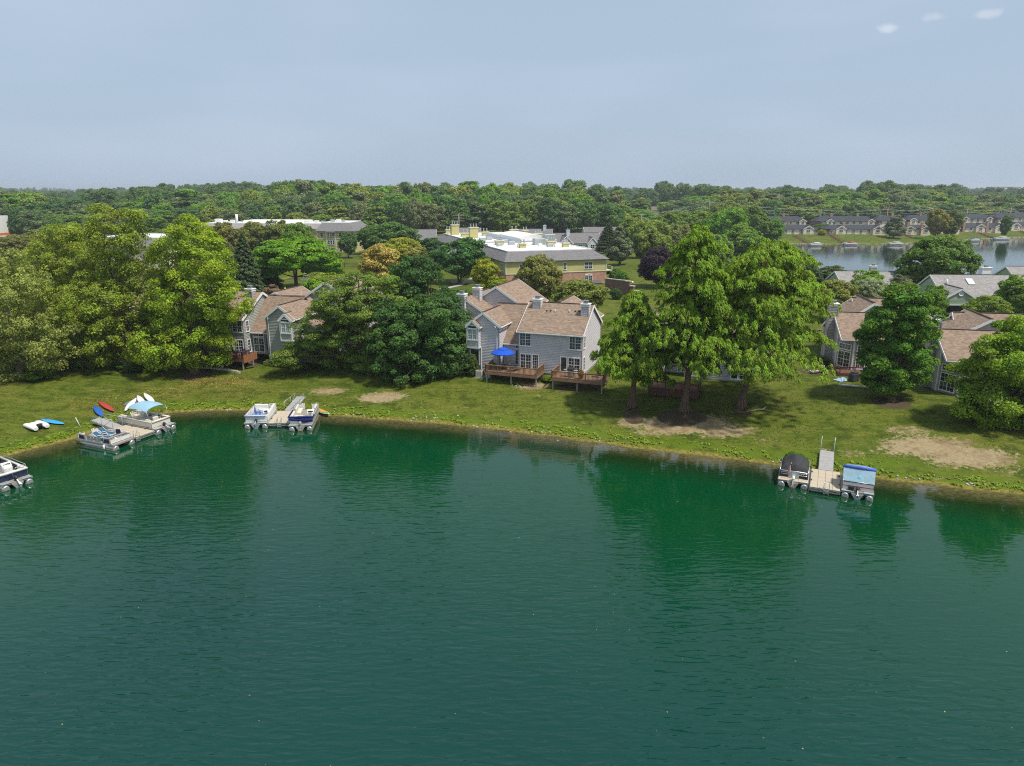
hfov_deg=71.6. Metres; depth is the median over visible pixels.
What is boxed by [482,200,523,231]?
woodland tree
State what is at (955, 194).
woodland tree
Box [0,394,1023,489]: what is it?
bank grass
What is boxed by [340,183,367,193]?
woodland tree
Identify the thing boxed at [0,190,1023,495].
ground
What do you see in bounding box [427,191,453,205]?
woodland tree
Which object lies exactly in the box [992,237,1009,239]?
moored boat
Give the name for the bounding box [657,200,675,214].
woodland tree
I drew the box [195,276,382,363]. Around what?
townhouse
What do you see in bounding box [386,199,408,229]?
woodland tree
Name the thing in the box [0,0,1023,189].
sky
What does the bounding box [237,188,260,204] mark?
woodland tree
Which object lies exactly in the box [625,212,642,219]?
woodland tree
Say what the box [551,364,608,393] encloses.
deck
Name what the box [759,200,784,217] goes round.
woodland tree
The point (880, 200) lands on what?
woodland tree
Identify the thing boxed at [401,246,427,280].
flowering tree
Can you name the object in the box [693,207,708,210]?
woodland tree
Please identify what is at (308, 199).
woodland tree
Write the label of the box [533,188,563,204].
woodland tree
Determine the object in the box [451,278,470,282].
picket fence
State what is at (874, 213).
woodland tree
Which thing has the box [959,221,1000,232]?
row house
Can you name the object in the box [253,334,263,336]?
window
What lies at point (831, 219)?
row house
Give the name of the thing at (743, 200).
woodland tree
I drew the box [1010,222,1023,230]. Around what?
row house
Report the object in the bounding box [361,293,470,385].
maple tree
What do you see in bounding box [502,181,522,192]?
woodland tree
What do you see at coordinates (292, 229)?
roadside tree
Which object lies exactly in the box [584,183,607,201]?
woodland tree
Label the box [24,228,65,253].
roadside tree
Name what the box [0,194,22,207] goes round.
woodland tree
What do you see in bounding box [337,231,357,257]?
shade tree
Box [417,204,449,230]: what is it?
woodland tree
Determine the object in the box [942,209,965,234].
lakeside tree
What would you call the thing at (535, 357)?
door
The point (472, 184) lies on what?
woodland tree
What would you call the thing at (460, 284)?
path
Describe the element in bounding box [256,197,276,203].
woodland tree
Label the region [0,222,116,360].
sycamore tree
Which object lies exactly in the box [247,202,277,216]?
woodland tree
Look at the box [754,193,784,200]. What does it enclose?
woodland tree
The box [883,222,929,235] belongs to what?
row house
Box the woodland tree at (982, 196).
[972,193,1002,202]
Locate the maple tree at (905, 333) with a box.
[851,283,946,402]
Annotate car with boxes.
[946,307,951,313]
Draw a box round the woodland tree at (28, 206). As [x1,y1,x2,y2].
[18,203,48,210]
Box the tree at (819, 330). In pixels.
[813,329,822,337]
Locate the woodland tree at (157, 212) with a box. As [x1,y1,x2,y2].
[153,209,170,214]
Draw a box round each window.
[231,321,242,332]
[233,339,243,353]
[245,320,249,331]
[247,338,251,351]
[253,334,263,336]
[253,337,265,352]
[280,319,289,322]
[280,323,290,333]
[467,325,476,328]
[467,329,477,340]
[514,349,517,364]
[519,333,531,346]
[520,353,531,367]
[568,336,581,350]
[568,357,580,372]
[583,335,585,349]
[584,262,592,268]
[584,274,592,280]
[677,359,684,371]
[738,366,752,379]
[836,349,850,368]
[838,342,851,350]
[854,354,864,369]
[938,371,956,393]
[941,363,955,373]
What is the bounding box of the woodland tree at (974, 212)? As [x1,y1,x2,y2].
[964,211,986,215]
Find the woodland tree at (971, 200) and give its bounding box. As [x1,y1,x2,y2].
[947,196,975,203]
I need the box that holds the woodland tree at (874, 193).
[868,189,885,200]
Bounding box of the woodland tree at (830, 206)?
[814,203,849,214]
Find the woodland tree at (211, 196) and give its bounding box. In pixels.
[201,193,225,203]
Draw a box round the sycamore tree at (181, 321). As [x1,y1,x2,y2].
[122,213,255,375]
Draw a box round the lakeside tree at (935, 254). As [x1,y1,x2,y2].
[892,234,984,282]
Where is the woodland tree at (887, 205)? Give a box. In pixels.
[879,202,904,215]
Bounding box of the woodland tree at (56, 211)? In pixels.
[40,209,71,214]
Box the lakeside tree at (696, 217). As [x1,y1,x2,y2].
[678,210,714,229]
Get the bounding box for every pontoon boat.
[0,455,33,491]
[76,427,134,450]
[117,401,175,434]
[244,403,277,428]
[287,403,319,430]
[778,454,809,489]
[841,464,876,501]
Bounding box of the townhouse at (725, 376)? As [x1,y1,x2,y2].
[632,307,757,381]
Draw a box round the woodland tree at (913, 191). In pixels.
[906,189,923,198]
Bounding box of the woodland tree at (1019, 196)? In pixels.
[1010,194,1023,199]
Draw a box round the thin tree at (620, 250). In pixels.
[605,225,634,264]
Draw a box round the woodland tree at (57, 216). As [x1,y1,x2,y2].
[43,214,68,223]
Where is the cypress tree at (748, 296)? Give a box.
[676,237,842,410]
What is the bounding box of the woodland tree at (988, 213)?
[982,212,995,215]
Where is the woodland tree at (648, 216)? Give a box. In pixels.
[632,209,654,220]
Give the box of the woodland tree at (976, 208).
[968,206,1005,213]
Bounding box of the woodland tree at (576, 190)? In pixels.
[569,187,587,197]
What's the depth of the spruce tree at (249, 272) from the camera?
145.52 m
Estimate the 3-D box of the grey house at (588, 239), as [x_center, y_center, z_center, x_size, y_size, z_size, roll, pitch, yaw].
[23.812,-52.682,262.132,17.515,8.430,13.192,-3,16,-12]
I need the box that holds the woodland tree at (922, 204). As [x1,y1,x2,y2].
[914,202,931,214]
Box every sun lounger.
[91,431,110,437]
[97,427,116,434]
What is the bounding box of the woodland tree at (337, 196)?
[319,190,349,211]
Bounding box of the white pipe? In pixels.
[839,384,865,387]
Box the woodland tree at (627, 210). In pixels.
[622,206,634,212]
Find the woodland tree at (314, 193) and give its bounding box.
[305,190,321,198]
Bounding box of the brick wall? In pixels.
[604,278,638,294]
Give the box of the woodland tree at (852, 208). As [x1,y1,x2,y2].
[841,202,869,215]
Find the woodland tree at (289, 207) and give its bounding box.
[280,201,305,218]
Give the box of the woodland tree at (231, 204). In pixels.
[214,199,241,209]
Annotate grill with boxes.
[564,367,577,377]
[848,371,858,381]
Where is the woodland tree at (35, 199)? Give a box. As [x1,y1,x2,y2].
[12,192,47,208]
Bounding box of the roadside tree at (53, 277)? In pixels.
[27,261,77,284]
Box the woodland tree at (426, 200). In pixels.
[407,196,436,227]
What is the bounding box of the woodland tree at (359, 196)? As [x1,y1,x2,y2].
[349,192,367,206]
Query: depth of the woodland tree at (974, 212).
432.50 m
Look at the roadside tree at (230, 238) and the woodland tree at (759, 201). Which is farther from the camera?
the woodland tree at (759, 201)
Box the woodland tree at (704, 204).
[689,200,712,211]
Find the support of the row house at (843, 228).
on the ground at (970, 448)
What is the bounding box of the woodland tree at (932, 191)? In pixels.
[924,189,947,201]
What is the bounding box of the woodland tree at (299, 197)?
[277,192,304,205]
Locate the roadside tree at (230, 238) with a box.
[204,222,239,256]
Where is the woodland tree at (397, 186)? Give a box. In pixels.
[388,182,410,193]
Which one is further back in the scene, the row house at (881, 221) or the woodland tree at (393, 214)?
the row house at (881, 221)
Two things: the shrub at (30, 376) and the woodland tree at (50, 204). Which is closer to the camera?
the shrub at (30, 376)
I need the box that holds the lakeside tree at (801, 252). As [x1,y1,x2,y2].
[771,245,813,272]
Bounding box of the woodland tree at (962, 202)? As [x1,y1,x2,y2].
[952,200,972,206]
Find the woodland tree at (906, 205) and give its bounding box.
[888,202,919,217]
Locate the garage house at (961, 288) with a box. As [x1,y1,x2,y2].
[916,265,1023,314]
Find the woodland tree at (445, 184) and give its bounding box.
[438,181,453,191]
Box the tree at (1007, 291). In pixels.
[992,274,1023,312]
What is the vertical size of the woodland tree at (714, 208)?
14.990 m
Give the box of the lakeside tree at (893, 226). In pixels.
[884,214,906,237]
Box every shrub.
[21,371,52,380]
[55,359,91,369]
[113,362,146,371]
[436,288,470,296]
[465,353,479,375]
[542,375,550,381]
[608,268,620,278]
[609,288,622,298]
[614,271,629,280]
[783,451,808,459]
[813,224,828,230]
[816,355,830,364]
[817,229,826,234]
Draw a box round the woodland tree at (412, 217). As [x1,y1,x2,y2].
[401,197,425,228]
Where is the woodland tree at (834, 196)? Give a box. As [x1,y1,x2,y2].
[821,193,850,203]
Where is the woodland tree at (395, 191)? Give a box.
[384,189,401,196]
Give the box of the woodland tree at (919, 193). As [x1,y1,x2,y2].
[913,189,933,200]
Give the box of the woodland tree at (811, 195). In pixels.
[804,194,824,203]
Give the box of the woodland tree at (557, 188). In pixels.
[539,184,569,196]
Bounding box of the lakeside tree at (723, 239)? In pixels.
[688,234,733,267]
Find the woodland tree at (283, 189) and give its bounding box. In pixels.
[272,185,293,200]
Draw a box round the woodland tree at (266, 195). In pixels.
[257,193,274,198]
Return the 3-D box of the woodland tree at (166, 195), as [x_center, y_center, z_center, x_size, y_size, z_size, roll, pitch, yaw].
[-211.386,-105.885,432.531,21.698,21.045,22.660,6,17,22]
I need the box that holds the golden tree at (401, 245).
[382,237,421,264]
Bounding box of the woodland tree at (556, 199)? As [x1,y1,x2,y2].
[549,197,565,230]
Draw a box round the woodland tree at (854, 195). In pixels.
[850,192,868,200]
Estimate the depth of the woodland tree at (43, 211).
367.51 m
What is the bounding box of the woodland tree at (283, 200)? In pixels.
[273,195,299,210]
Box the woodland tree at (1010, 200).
[1000,196,1018,202]
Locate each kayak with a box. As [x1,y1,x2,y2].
[41,419,64,423]
[93,405,103,416]
[98,401,113,410]
[124,398,136,410]
[137,395,144,401]
[144,393,154,401]
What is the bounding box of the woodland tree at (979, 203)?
[971,202,993,211]
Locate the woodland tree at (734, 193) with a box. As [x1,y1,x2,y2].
[720,190,742,196]
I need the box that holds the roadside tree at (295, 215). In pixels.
[285,212,309,229]
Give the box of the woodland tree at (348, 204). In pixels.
[337,199,362,217]
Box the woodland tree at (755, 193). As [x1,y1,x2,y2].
[746,190,760,199]
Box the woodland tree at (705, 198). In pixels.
[683,196,716,210]
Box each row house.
[762,214,806,224]
[776,222,817,233]
[809,213,875,225]
[819,222,884,234]
[871,213,905,226]
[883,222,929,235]
[903,213,926,224]
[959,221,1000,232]
[963,214,992,222]
[990,213,1023,223]
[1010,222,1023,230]
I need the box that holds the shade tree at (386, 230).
[365,222,422,247]
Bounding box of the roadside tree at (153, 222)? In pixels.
[142,215,167,231]
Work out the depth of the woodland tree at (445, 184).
442.49 m
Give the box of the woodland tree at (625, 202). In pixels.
[608,190,630,208]
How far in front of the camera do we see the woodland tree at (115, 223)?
339.33 m
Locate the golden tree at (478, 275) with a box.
[470,258,499,289]
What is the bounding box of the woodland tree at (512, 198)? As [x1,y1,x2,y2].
[508,193,517,201]
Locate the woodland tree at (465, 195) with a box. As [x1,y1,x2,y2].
[453,191,476,200]
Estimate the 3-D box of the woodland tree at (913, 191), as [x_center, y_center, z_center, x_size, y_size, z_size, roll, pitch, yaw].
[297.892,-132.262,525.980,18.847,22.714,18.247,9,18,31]
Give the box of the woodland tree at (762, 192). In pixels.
[745,190,773,199]
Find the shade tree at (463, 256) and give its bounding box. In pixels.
[425,237,489,282]
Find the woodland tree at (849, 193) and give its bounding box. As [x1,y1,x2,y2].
[838,191,853,201]
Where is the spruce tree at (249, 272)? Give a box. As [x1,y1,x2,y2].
[229,233,265,293]
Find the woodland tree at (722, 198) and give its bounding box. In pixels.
[715,195,735,203]
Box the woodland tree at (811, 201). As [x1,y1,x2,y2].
[803,197,826,219]
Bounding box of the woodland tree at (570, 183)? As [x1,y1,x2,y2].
[560,179,586,193]
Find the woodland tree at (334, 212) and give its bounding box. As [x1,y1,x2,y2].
[323,205,349,219]
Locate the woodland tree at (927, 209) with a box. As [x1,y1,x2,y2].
[906,205,945,218]
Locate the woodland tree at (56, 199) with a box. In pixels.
[44,197,71,208]
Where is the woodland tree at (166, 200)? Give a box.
[159,197,181,204]
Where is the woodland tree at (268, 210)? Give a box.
[262,205,282,218]
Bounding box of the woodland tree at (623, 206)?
[597,204,630,226]
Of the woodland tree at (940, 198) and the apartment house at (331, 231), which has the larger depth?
the woodland tree at (940, 198)
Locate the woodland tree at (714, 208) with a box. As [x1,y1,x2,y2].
[709,203,734,228]
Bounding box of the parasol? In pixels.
[491,347,514,368]
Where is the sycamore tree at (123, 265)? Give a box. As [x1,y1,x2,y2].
[49,203,171,369]
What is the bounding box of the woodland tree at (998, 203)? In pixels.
[985,201,1017,208]
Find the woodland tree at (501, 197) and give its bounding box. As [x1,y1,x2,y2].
[489,194,509,217]
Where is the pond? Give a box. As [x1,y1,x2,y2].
[288,275,359,280]
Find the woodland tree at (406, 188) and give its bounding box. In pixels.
[399,181,413,195]
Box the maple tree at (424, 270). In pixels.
[382,254,473,351]
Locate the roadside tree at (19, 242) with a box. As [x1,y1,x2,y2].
[0,234,45,259]
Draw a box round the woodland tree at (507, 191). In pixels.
[499,189,521,197]
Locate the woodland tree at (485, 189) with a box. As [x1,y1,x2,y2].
[471,186,497,195]
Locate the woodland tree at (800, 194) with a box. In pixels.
[792,191,810,198]
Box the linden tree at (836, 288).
[808,279,858,309]
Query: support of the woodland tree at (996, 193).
on the ground at (970, 448)
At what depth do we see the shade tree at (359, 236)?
242.91 m
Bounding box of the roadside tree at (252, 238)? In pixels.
[237,221,268,255]
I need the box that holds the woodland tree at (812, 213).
[790,207,829,224]
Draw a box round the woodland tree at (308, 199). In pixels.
[299,195,324,208]
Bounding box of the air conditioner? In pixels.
[474,369,483,378]
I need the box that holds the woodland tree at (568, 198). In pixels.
[560,192,576,204]
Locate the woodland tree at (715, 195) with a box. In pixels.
[710,194,721,198]
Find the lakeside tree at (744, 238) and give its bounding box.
[724,224,763,255]
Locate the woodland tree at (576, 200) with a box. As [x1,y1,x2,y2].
[566,197,586,229]
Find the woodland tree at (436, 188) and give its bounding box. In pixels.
[429,185,452,194]
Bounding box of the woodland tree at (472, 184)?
[458,181,479,192]
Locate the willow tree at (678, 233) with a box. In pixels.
[668,223,690,250]
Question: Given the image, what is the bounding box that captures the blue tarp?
[834,377,847,381]
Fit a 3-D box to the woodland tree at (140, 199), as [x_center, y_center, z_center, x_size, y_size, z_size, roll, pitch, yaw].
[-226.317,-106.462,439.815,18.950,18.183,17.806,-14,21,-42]
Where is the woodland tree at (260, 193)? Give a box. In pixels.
[250,190,269,198]
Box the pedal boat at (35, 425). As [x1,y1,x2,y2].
[22,420,49,430]
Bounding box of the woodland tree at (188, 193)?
[173,188,199,197]
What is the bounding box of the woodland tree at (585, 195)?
[574,193,594,206]
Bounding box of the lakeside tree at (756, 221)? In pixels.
[741,205,772,235]
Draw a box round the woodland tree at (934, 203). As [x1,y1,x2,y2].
[928,201,954,205]
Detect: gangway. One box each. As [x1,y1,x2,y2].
[90,413,122,429]
[284,393,305,410]
[818,436,835,470]
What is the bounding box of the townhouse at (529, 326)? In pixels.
[454,278,603,377]
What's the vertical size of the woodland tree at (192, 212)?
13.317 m
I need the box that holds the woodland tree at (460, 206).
[439,197,472,228]
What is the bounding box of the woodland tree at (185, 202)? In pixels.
[166,197,199,209]
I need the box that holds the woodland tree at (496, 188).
[486,183,501,193]
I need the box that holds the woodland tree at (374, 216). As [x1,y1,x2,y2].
[359,204,387,225]
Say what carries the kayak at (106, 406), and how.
on the ground at (970, 448)
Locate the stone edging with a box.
[199,367,240,373]
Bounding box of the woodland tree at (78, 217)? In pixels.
[58,213,90,223]
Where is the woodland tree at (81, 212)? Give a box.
[68,210,87,220]
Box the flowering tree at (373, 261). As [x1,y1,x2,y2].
[357,243,400,290]
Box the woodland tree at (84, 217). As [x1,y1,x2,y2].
[81,214,103,222]
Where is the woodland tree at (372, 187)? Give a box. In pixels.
[368,185,386,198]
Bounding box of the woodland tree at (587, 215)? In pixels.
[575,199,601,227]
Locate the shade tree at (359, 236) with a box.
[354,225,388,249]
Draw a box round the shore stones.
[778,237,1023,244]
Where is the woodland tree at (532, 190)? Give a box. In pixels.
[522,186,537,196]
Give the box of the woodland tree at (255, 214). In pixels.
[244,209,265,219]
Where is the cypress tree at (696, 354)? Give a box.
[638,224,752,413]
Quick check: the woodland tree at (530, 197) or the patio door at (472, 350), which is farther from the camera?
the woodland tree at (530, 197)
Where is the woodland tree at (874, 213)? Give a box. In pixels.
[859,207,881,217]
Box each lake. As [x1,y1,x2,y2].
[0,410,1023,765]
[716,238,1023,273]
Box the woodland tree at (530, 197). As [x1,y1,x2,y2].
[518,195,534,224]
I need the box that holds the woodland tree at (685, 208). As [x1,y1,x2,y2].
[679,206,691,210]
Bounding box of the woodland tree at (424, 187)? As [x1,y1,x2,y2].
[413,182,432,193]
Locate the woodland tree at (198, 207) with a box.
[187,202,216,211]
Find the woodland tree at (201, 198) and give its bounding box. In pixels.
[196,196,214,202]
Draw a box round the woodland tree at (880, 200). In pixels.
[868,198,889,202]
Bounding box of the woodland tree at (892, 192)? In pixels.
[875,189,914,199]
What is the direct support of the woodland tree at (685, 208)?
on the ground at (970, 448)
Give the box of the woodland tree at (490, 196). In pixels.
[474,194,493,201]
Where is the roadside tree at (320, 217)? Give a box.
[307,214,335,229]
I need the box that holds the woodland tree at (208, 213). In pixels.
[199,205,224,224]
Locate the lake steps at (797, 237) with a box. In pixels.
[793,234,809,243]
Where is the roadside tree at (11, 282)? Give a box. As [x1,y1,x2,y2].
[0,268,42,291]
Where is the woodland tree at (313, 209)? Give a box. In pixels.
[303,201,327,218]
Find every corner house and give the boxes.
[820,294,930,369]
[918,308,1023,395]
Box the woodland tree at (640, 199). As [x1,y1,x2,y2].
[633,197,649,209]
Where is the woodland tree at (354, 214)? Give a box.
[348,201,367,219]
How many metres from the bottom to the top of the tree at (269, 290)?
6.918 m
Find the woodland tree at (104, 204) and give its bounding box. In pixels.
[90,203,106,213]
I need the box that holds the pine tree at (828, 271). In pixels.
[815,265,847,281]
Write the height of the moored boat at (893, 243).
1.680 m
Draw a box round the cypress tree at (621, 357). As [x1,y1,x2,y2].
[589,289,675,408]
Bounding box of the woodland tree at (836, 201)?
[823,200,849,205]
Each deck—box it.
[196,349,253,370]
[485,359,544,386]
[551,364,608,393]
[648,378,701,398]
[834,362,863,376]
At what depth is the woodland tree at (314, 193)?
396.36 m
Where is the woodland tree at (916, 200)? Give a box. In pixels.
[911,198,928,203]
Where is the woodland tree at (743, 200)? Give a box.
[731,195,757,206]
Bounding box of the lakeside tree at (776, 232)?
[764,217,785,242]
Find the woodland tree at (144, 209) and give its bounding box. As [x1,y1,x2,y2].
[128,207,150,211]
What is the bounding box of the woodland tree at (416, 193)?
[406,188,430,198]
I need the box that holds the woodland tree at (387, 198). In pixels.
[380,193,408,221]
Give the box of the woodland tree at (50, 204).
[38,200,69,214]
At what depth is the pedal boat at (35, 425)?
74.16 m
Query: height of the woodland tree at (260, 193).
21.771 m
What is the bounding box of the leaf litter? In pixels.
[40,373,892,422]
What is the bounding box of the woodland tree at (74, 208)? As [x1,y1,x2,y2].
[68,204,89,214]
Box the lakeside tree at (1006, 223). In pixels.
[999,215,1013,236]
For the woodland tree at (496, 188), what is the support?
on the ground at (970, 448)
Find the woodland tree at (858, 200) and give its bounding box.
[850,198,867,202]
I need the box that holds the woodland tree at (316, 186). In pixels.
[312,184,321,191]
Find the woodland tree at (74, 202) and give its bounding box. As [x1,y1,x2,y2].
[64,199,89,207]
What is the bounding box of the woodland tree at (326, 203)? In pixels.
[322,200,340,213]
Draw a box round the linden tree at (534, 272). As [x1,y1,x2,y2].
[512,254,563,301]
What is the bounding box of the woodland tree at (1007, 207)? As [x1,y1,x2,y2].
[993,206,1019,211]
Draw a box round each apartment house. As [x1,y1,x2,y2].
[85,233,209,274]
[195,214,366,251]
[435,221,612,284]
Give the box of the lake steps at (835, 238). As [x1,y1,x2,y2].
[827,233,845,242]
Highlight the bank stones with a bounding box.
[196,383,985,486]
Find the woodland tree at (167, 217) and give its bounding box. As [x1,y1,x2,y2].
[159,213,177,229]
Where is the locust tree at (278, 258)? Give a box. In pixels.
[249,236,345,285]
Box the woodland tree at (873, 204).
[860,201,882,208]
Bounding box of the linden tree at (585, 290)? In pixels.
[552,278,610,310]
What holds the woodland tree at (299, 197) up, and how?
on the ground at (970, 448)
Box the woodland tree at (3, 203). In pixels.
[0,199,14,225]
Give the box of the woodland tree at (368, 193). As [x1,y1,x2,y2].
[354,188,373,202]
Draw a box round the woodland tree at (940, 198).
[924,195,950,203]
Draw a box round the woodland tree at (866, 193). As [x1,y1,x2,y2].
[861,191,871,198]
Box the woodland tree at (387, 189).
[368,186,393,202]
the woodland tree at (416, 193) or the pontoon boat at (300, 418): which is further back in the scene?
the woodland tree at (416, 193)
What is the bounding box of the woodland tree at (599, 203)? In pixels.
[593,201,603,226]
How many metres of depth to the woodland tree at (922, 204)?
457.33 m
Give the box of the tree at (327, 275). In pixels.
[307,272,344,281]
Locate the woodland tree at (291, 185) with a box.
[288,182,298,195]
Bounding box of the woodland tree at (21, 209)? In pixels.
[12,207,25,222]
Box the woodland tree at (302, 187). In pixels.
[294,180,315,196]
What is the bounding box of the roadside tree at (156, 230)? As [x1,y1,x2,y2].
[148,228,167,232]
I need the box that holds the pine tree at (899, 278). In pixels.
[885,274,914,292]
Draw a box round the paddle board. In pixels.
[319,408,329,413]
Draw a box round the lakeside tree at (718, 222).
[703,206,748,234]
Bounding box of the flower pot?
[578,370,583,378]
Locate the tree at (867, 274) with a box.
[850,270,886,287]
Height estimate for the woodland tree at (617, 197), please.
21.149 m
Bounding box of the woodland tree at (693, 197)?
[684,196,701,201]
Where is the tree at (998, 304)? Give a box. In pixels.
[960,295,1014,312]
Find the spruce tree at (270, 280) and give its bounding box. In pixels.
[252,238,283,288]
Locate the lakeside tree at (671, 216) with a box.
[651,211,689,224]
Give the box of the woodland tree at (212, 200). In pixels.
[199,198,220,211]
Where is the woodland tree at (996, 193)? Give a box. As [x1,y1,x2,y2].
[984,192,1008,201]
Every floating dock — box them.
[115,425,155,441]
[268,411,290,427]
[809,468,839,495]
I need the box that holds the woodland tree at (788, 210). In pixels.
[780,205,801,216]
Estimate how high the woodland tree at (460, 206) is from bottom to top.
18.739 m
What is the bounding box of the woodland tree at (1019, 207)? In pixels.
[1013,204,1023,212]
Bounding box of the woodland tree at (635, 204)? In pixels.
[626,201,655,216]
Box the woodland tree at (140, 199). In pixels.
[130,196,144,205]
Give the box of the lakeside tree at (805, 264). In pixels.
[786,260,808,271]
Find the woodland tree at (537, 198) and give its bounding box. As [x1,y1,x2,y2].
[532,196,546,228]
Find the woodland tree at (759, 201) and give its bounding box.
[755,198,782,207]
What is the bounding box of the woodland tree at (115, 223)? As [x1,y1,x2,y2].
[96,216,124,235]
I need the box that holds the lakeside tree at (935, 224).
[925,208,953,235]
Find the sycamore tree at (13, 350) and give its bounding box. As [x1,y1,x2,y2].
[0,247,83,384]
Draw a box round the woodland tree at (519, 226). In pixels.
[512,200,531,228]
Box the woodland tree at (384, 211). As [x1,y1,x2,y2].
[367,200,387,224]
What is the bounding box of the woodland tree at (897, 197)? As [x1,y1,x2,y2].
[888,192,913,202]
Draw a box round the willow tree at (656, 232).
[629,219,672,257]
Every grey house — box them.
[412,229,436,239]
[459,227,480,232]
[518,224,552,233]
[553,229,599,249]
[581,227,616,235]
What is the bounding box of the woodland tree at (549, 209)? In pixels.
[535,197,561,228]
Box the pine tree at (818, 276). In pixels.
[802,264,823,284]
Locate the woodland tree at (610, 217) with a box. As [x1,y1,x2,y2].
[593,203,625,226]
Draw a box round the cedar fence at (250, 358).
[243,352,256,362]
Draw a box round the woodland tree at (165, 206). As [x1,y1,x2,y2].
[150,202,175,211]
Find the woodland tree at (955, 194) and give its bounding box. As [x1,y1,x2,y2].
[952,191,964,196]
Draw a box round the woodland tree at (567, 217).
[548,203,581,231]
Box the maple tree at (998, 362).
[944,314,1023,430]
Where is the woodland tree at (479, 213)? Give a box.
[459,201,490,230]
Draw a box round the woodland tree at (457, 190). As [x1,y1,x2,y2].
[447,186,473,198]
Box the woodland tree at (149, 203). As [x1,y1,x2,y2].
[143,193,165,209]
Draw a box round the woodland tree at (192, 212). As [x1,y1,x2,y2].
[165,208,205,230]
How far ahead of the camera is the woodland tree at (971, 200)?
506.26 m
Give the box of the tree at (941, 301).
[925,284,949,317]
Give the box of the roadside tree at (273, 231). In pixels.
[264,219,286,239]
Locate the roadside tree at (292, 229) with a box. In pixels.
[279,222,316,251]
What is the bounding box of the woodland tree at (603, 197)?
[596,192,610,203]
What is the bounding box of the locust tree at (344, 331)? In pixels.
[263,271,417,374]
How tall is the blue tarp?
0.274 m
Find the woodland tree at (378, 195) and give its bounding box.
[371,191,384,200]
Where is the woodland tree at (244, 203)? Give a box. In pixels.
[237,199,258,212]
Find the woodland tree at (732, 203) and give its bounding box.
[710,200,740,210]
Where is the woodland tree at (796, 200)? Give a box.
[780,196,806,207]
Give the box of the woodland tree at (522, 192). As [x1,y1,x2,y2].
[519,184,537,195]
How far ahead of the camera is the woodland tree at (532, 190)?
435.16 m
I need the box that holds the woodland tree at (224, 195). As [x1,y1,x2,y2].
[215,191,239,204]
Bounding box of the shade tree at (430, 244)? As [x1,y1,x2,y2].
[417,237,442,257]
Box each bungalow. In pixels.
[823,264,920,292]
[994,266,1023,274]
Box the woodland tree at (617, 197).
[609,191,625,203]
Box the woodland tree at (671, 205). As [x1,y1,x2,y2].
[661,199,694,211]
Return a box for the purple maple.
[636,247,673,283]
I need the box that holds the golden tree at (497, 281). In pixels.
[488,276,508,288]
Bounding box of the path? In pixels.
[448,277,471,287]
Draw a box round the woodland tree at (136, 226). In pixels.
[124,221,142,233]
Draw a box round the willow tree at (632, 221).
[618,217,647,239]
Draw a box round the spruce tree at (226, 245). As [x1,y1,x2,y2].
[215,241,233,279]
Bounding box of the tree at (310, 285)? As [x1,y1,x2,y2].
[300,277,324,290]
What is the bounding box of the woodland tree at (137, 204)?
[121,201,144,210]
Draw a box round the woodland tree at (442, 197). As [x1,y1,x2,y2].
[439,195,453,229]
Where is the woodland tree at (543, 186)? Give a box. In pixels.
[537,183,558,190]
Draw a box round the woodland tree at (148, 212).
[136,209,156,231]
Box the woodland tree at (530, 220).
[519,199,543,228]
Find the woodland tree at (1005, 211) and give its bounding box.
[987,209,1020,215]
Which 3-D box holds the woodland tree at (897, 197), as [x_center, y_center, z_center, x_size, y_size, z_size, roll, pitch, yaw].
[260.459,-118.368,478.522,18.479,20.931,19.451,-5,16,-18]
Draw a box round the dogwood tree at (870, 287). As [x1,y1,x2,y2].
[853,277,891,297]
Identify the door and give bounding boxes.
[470,348,479,364]
[532,354,538,368]
[560,356,567,371]
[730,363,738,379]
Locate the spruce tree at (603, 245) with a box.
[592,223,615,253]
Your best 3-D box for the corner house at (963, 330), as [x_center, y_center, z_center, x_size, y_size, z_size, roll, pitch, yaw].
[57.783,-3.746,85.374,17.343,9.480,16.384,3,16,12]
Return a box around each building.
[0,215,11,236]
[651,206,658,213]
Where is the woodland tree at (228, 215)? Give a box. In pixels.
[216,209,249,229]
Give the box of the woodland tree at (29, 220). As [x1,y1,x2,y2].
[15,210,48,232]
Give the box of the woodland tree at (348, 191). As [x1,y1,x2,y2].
[338,188,353,203]
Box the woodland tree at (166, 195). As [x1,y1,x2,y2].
[153,191,183,202]
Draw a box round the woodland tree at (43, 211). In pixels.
[25,209,50,216]
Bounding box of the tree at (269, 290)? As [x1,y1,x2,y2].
[262,284,279,293]
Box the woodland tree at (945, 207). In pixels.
[934,204,971,213]
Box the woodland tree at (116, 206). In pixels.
[102,203,128,212]
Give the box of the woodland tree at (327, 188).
[318,182,337,199]
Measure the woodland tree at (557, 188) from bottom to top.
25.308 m
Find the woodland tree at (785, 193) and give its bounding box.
[776,190,793,198]
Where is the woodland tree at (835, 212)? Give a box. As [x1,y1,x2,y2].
[818,208,848,215]
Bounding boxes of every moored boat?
[808,242,821,245]
[842,242,857,245]
[886,242,903,245]
[968,238,979,241]
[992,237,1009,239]
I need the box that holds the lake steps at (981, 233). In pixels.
[976,231,991,237]
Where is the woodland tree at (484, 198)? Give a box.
[477,193,490,204]
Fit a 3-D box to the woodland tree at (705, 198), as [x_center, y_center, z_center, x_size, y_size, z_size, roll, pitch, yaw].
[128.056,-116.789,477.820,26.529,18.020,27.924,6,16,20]

